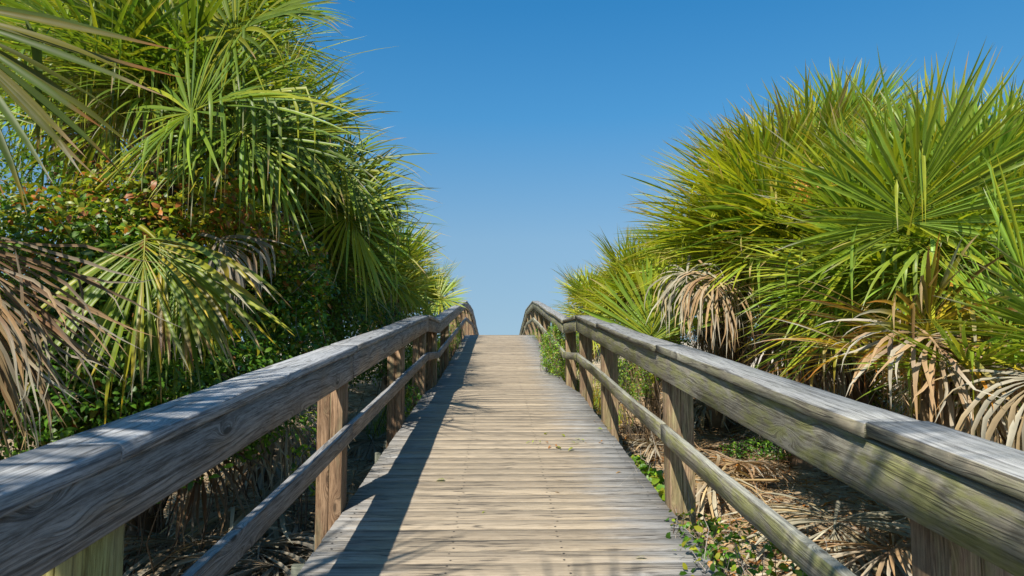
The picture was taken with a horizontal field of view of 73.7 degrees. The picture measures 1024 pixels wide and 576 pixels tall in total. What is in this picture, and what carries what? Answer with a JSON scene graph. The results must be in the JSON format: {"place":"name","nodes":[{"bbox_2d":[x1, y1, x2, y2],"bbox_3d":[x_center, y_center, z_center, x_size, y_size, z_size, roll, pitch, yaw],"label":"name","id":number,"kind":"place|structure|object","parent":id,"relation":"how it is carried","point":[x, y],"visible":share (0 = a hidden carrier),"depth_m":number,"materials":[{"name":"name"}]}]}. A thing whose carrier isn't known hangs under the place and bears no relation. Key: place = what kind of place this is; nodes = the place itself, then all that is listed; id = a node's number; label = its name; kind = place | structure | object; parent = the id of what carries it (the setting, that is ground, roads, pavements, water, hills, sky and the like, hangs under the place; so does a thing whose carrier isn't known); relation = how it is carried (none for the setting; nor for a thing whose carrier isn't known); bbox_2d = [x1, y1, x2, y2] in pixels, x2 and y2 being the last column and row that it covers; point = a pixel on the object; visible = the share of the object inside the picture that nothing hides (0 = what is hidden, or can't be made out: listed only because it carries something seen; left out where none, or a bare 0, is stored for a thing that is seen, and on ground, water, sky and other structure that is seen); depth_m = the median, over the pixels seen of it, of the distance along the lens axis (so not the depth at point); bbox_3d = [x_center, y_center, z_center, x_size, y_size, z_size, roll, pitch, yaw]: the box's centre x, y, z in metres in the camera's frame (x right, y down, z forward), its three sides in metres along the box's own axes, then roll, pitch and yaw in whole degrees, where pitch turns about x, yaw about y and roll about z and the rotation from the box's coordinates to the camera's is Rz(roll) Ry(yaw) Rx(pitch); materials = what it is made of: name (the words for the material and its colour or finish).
{"place":"outdoors","nodes":[
{"label":"outdoors","id":0,"kind":"place"},
{"bbox_2d":[0,340,1020,575],"bbox_3d":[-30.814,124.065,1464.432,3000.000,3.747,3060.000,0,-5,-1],"label":"ground","id":1,"kind":"structure","parent":0,"point":[796,491],"depth_m":6.88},
{"bbox_2d":[0,0,56,144],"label":"palm","id":2,"kind":"object","parent":1,"relation":"on","point":[4,65],"depth_m":9.10,"materials":[{"name":"green plant"}]},
{"bbox_2d":[0,6,181,213],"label":"palm","id":3,"kind":"object","parent":1,"relation":"on","point":[28,105],"visible":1,"depth_m":2.79,"materials":[{"name":"green plant"}]},
{"bbox_2d":[0,55,183,456],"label":"palm","id":4,"kind":"object","parent":1,"relation":"on","point":[9,387],"visible":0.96,"depth_m":2.81,"materials":[{"name":"brown plant"}]},
{"bbox_2d":[0,0,186,401],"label":"palm","id":5,"kind":"object","parent":1,"relation":"on","point":[52,115],"visible":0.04,"depth_m":8.10,"materials":[{"name":"green plant"}]},
{"bbox_2d":[0,139,279,575],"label":"shrub","id":6,"kind":"object","parent":1,"relation":"on","point":[92,225],"visible":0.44,"depth_m":4.73,"materials":[{"name":"green plant"}]},
{"bbox_2d":[0,316,295,575],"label":"shrub","id":7,"kind":"object","parent":1,"relation":"on","point":[165,395],"visible":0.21,"depth_m":4.05,"materials":[{"name":"green plant"}]},
{"bbox_2d":[17,224,300,553],"bbox_3d":[-2.543,0.838,4.515,2.520,2.547,2.421,0,-5,-1],"label":"palm","id":8,"kind":"object","parent":1,"relation":"on","point":[196,309],"visible":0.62,"depth_m":3.80,"materials":[{"name":"green plant"}]},
{"bbox_2d":[0,129,342,458],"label":"shrub","id":9,"kind":"object","parent":1,"relation":"on","point":[30,157],"visible":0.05,"depth_m":7.40,"materials":[{"name":"green plant"}]},
{"bbox_2d":[0,0,395,554],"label":"palm","id":10,"kind":"object","parent":1,"relation":"on","point":[205,60],"visible":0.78,"depth_m":5.12,"materials":[{"name":"green plant"}]},
{"bbox_2d":[50,0,358,373],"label":"palm","id":11,"kind":"object","parent":1,"relation":"on","point":[266,6],"visible":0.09,"depth_m":8.47,"materials":[{"name":"green plant"}]},
{"bbox_2d":[123,512,313,575],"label":"fallen frond","id":12,"kind":"object","parent":1,"relation":"on","point":[157,559],"visible":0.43,"depth_m":4.57,"materials":[{"name":"brown plant"}]},
{"bbox_2d":[145,522,314,575],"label":"fallen frond","id":13,"kind":"object","parent":1,"relation":"on","point":[300,560],"visible":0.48,"depth_m":4.53,"materials":[{"name":"brown plant"}]},
{"bbox_2d":[142,474,356,575],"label":"fallen frond","id":14,"kind":"object","parent":1,"relation":"on","point":[238,516],"visible":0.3,"depth_m":5.12,"materials":[{"name":"brown plant"}]},
{"bbox_2d":[192,441,315,494],"bbox_3d":[-2.587,1.811,7.171,1.544,0.516,1.383,0,-5,-1],"label":"fallen frond","id":15,"kind":"object","parent":1,"relation":"on","point":[278,472],"visible":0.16,"depth_m":6.92,"materials":[{"name":"brown plant"}]},
{"bbox_2d":[170,194,339,530],"bbox_3d":[-2.150,0.630,5.824,1.539,2.874,1.439,4,-6,-40],"label":"shrub","id":16,"kind":"object","parent":1,"relation":"on","point":[281,310],"visible":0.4,"depth_m":5.78,"materials":[{"name":"green plant"}]},
{"bbox_2d":[123,379,425,575],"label":"shade litter","id":17,"kind":"object","parent":1,"relation":"on","point":[292,513],"visible":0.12,"depth_m":6.74,"materials":[{"name":"plant"}]},
{"bbox_2d":[180,525,313,575],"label":"fallen frond","id":18,"kind":"object","parent":17,"relation":"on","point":[303,555],"visible":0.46,"depth_m":4.45,"materials":[{"name":"brown plant"}]},
{"bbox_2d":[114,4,438,488],"bbox_3d":[-2.591,-0.305,7.223,3.195,5.092,3.449,4,-6,-39],"label":"palm","id":19,"kind":"object","parent":1,"relation":"on","point":[348,188],"visible":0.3,"depth_m":7.04,"materials":[{"name":"green plant"}]},
{"bbox_2d":[254,405,348,559],"bbox_3d":[-1.361,1.378,4.965,0.836,1.279,0.708,-2,-5,20],"label":"shrub","id":20,"kind":"object","parent":1,"relation":"on","point":[303,420],"visible":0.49,"depth_m":5.05,"materials":[{"name":"green plant"}]},
{"bbox_2d":[275,252,412,451],"bbox_3d":[-2.185,0.916,9.066,1.852,2.586,3.678,0,-5,-1],"label":"shrub","id":21,"kind":"object","parent":1,"relation":"on","point":[347,335],"visible":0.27,"depth_m":8.56,"materials":[{"name":"green plant"}]},
{"bbox_2d":[346,464,373,506],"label":"fallen frond","id":22,"kind":"object","parent":1,"relation":"on","point":[359,482],"visible":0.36,"depth_m":6.59,"materials":[{"name":"brown plant"}]},
{"bbox_2d":[280,133,450,429],"bbox_3d":[-2.372,-0.072,8.975,3.362,4.645,3.821,0,-5,-1],"label":"palm","id":23,"kind":"object","parent":1,"relation":"on","point":[365,261],"visible":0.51,"depth_m":8.42,"materials":[{"name":"green plant"}]},
{"bbox_2d":[347,432,386,460],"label":"fallen frond","id":24,"kind":"object","parent":1,"relation":"on","point":[379,439],"visible":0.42,"depth_m":8.47,"materials":[{"name":"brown plant"}]},
{"bbox_2d":[353,219,433,334],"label":"palm","id":25,"kind":"object","parent":1,"relation":"on","point":[414,262],"depth_m":14.17,"materials":[{"name":"green plant"}]},
{"bbox_2d":[343,216,455,392],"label":"palm","id":26,"kind":"object","parent":1,"relation":"on","point":[415,275],"visible":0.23,"depth_m":11.29,"materials":[{"name":"green plant"}]},
{"bbox_2d":[366,339,457,439],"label":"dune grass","id":27,"kind":"structure","parent":1,"relation":"on","point":[375,423],"depth_m":10.04,"materials":[{"name":"plant"}]},
{"bbox_2d":[404,382,421,417],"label":"shrub","id":28,"kind":"object","parent":1,"relation":"on","point":[410,393],"visible":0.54,"depth_m":7.68,"materials":[{"name":"green plant"}]},
{"bbox_2d":[377,311,454,386],"bbox_3d":[-1.863,1.176,12.912,1.713,1.516,3.366,0,-5,-1],"label":"shrub","id":29,"kind":"object","parent":1,"relation":"on","point":[411,353],"visible":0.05,"depth_m":12.43,"materials":[{"name":"green plant"}]},
{"bbox_2d":[404,258,470,317],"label":"palm","id":30,"kind":"object","parent":1,"relation":"on","point":[436,310],"visible":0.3,"depth_m":15.24,"materials":[{"name":"green plant"}]},
{"bbox_2d":[438,318,464,358],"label":"shrub","id":31,"kind":"object","parent":1,"relation":"on","point":[459,336],"visible":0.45,"depth_m":14.14,"materials":[{"name":"green plant"}]},
{"bbox_2d":[291,335,717,575],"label":"boardwalk","id":32,"kind":"structure","parent":1,"relation":"on","point":[486,408],"depth_m":4.06,"materials":[{"name":"brown wood"}]},
{"bbox_2d":[0,301,478,575],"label":"timber railing","id":33,"kind":"object","parent":32,"relation":"attached to","point":[72,505],"visible":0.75,"depth_m":1.92,"materials":[{"name":"grey wood"}]},
{"bbox_2d":[519,301,1023,575],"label":"timber railing","id":34,"kind":"object","parent":32,"relation":"attached to","point":[955,497],"visible":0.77,"depth_m":1.99,"materials":[{"name":"grey wood"}]},
{"bbox_2d":[528,328,578,345],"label":"shrub","id":35,"kind":"object","parent":1,"relation":"on","point":[537,334],"visible":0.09,"depth_m":17.02,"materials":[{"name":"green plant"}]},
{"bbox_2d":[537,323,578,391],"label":"shrub","id":36,"kind":"object","parent":1,"relation":"on","point":[555,358],"visible":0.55,"depth_m":10.55,"materials":[{"name":"green plant"}]},
{"bbox_2d":[549,263,619,359],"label":"palm","id":37,"kind":"object","parent":1,"relation":"on","point":[583,282],"visible":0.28,"depth_m":15.04,"materials":[{"name":"green plant"}]},
{"bbox_2d":[551,336,633,426],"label":"grass","id":38,"kind":"structure","parent":1,"relation":"on","point":[597,395],"depth_m":11.41,"materials":[{"name":"plant"}]},
{"bbox_2d":[599,327,662,451],"bbox_3d":[1.555,1.278,8.605,0.946,1.548,1.244,-1,-5,10],"label":"shrub","id":39,"kind":"object","parent":1,"relation":"on","point":[622,384],"visible":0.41,"depth_m":8.43,"materials":[{"name":"green plant"}]},
{"bbox_2d":[566,225,696,393],"bbox_3d":[2.382,0.428,12.343,2.806,3.300,3.067,0,-5,-1],"label":"palm","id":40,"kind":"object","parent":1,"relation":"on","point":[613,265],"visible":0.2,"depth_m":12.07,"materials":[{"name":"green plant"}]},
{"bbox_2d":[613,432,664,500],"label":"shrub","id":41,"kind":"object","parent":1,"relation":"on","point":[655,477],"visible":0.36,"depth_m":4.58,"materials":[{"name":"green plant"}]},
{"bbox_2d":[602,220,688,345],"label":"palm","id":42,"kind":"object","parent":1,"relation":"on","point":[665,270],"depth_m":13.95,"materials":[{"name":"green plant"}]},
{"bbox_2d":[572,250,739,441],"bbox_3d":[1.713,0.903,9.021,2.043,2.610,1.918,0,-5,-1],"label":"palm","id":43,"kind":"object","parent":1,"relation":"on","point":[662,333],"visible":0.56,"depth_m":8.29,"materials":[{"name":"green plant"}]},
{"bbox_2d":[619,433,700,464],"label":"fallen frond","id":44,"kind":"object","parent":1,"relation":"on","point":[641,445],"visible":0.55,"depth_m":8.02,"materials":[{"name":"beige plant"}]},
{"bbox_2d":[660,392,737,434],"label":"fallen frond","id":45,"kind":"object","parent":1,"relation":"on","point":[702,417],"visible":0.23,"depth_m":10.21,"materials":[{"name":"brown plant"}]},
{"bbox_2d":[628,215,783,432],"bbox_3d":[3.048,0.478,10.408,2.796,3.749,3.081,0,-5,-1],"label":"palm","id":46,"kind":"object","parent":1,"relation":"on","point":[716,421],"visible":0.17,"depth_m":10.18,"materials":[{"name":"green plant"}]},
{"bbox_2d":[660,263,784,366],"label":"palm","id":47,"kind":"object","parent":1,"relation":"on","point":[744,358],"visible":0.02,"depth_m":10.84,"materials":[{"name":"green plant"}]},
{"bbox_2d":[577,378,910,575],"bbox_3d":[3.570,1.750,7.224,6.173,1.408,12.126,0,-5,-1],"label":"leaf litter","id":48,"kind":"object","parent":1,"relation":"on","point":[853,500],"visible":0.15,"depth_m":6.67,"materials":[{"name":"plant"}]},
{"bbox_2d":[695,453,778,527],"bbox_3d":[1.692,1.888,6.392,1.716,0.506,1.859,0,-5,-1],"label":"fallen frond","id":49,"kind":"object","parent":48,"relation":"on","point":[705,493],"visible":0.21,"depth_m":5.99,"materials":[{"name":"beige plant"}]},
{"bbox_2d":[728,425,767,446],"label":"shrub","id":50,"kind":"object","parent":48,"relation":"on","point":[762,438],"visible":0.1,"depth_m":9.45,"materials":[{"name":"plant"}]},
{"bbox_2d":[665,483,826,575],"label":"shrub","id":51,"kind":"object","parent":1,"relation":"on","point":[721,560],"visible":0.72,"depth_m":3.20,"materials":[{"name":"green plant"}]},
{"bbox_2d":[694,442,801,490],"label":"fallen frond","id":52,"kind":"object","parent":1,"relation":"on","point":[753,464],"visible":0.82,"depth_m":6.81,"materials":[{"name":"brown plant"}]},
{"bbox_2d":[707,433,790,463],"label":"shrub","id":53,"kind":"object","parent":1,"relation":"on","point":[752,449],"visible":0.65,"depth_m":8.05,"materials":[{"name":"green plant"}]},
{"bbox_2d":[630,301,902,376],"bbox_3d":[4.891,0.892,12.290,6.272,1.601,1.973,-1,-5,9],"label":"shrub","id":54,"kind":"object","parent":1,"relation":"on","point":[682,339],"visible":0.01,"depth_m":12.13,"materials":[{"name":"green plant"}]},
{"bbox_2d":[612,56,923,471],"bbox_3d":[3.429,-0.159,7.653,4.479,4.819,5.463,0,-5,-1],"label":"palm","id":55,"kind":"object","parent":1,"relation":"on","point":[725,190],"visible":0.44,"depth_m":7.39,"materials":[{"name":"green plant"}]},
{"bbox_2d":[718,492,910,575],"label":"fallen frond","id":56,"kind":"object","parent":1,"relation":"on","point":[870,519],"visible":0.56,"depth_m":5.06,"materials":[{"name":"brown plant"}]},
{"bbox_2d":[762,304,908,412],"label":"palm","id":57,"kind":"object","parent":1,"relation":"on","point":[877,392],"visible":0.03,"depth_m":9.52,"materials":[{"name":"brown plant"}]},
{"bbox_2d":[781,517,911,575],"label":"fallen frond","id":58,"kind":"object","parent":1,"relation":"on","point":[901,555],"visible":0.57,"depth_m":4.49,"materials":[{"name":"brown plant"}]},
{"bbox_2d":[713,57,980,406],"bbox_3d":[4.292,-0.414,8.283,3.767,5.489,4.790,0,-5,-1],"label":"palm","id":59,"kind":"object","parent":1,"relation":"on","point":[853,100],"visible":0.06,"depth_m":8.48,"materials":[{"name":"green plant"}]},
{"bbox_2d":[722,34,1023,445],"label":"palm","id":60,"kind":"object","parent":1,"relation":"on","point":[901,192],"visible":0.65,"depth_m":4.62,"materials":[{"name":"green plant"}]},
{"bbox_2d":[740,225,1023,562],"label":"palm","id":61,"kind":"object","parent":1,"relation":"on","point":[928,397],"visible":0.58,"depth_m":3.55,"materials":[{"name":"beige plant"}]},
{"bbox_2d":[838,309,1022,440],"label":"palm","id":62,"kind":"object","parent":1,"relation":"on","point":[902,403],"depth_m":7.53,"materials":[{"name":"brown plant"}]},
{"bbox_2d":[838,156,1023,450],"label":"palm","id":63,"kind":"object","parent":1,"relation":"on","point":[1011,332],"visible":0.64,"depth_m":3.24,"materials":[{"name":"green plant"}]},
{"bbox_2d":[922,77,1023,124],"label":"palm","id":64,"kind":"object","parent":1,"relation":"on","point":[1007,96],"depth_m":7.50,"materials":[{"name":"green plant"}]},
{"bbox_2d":[0,0,1023,341],"label":"sky","id":65,"kind":"structure","parent":0,"point":[535,113],"materials":[{"name":"blue"}]}
]}

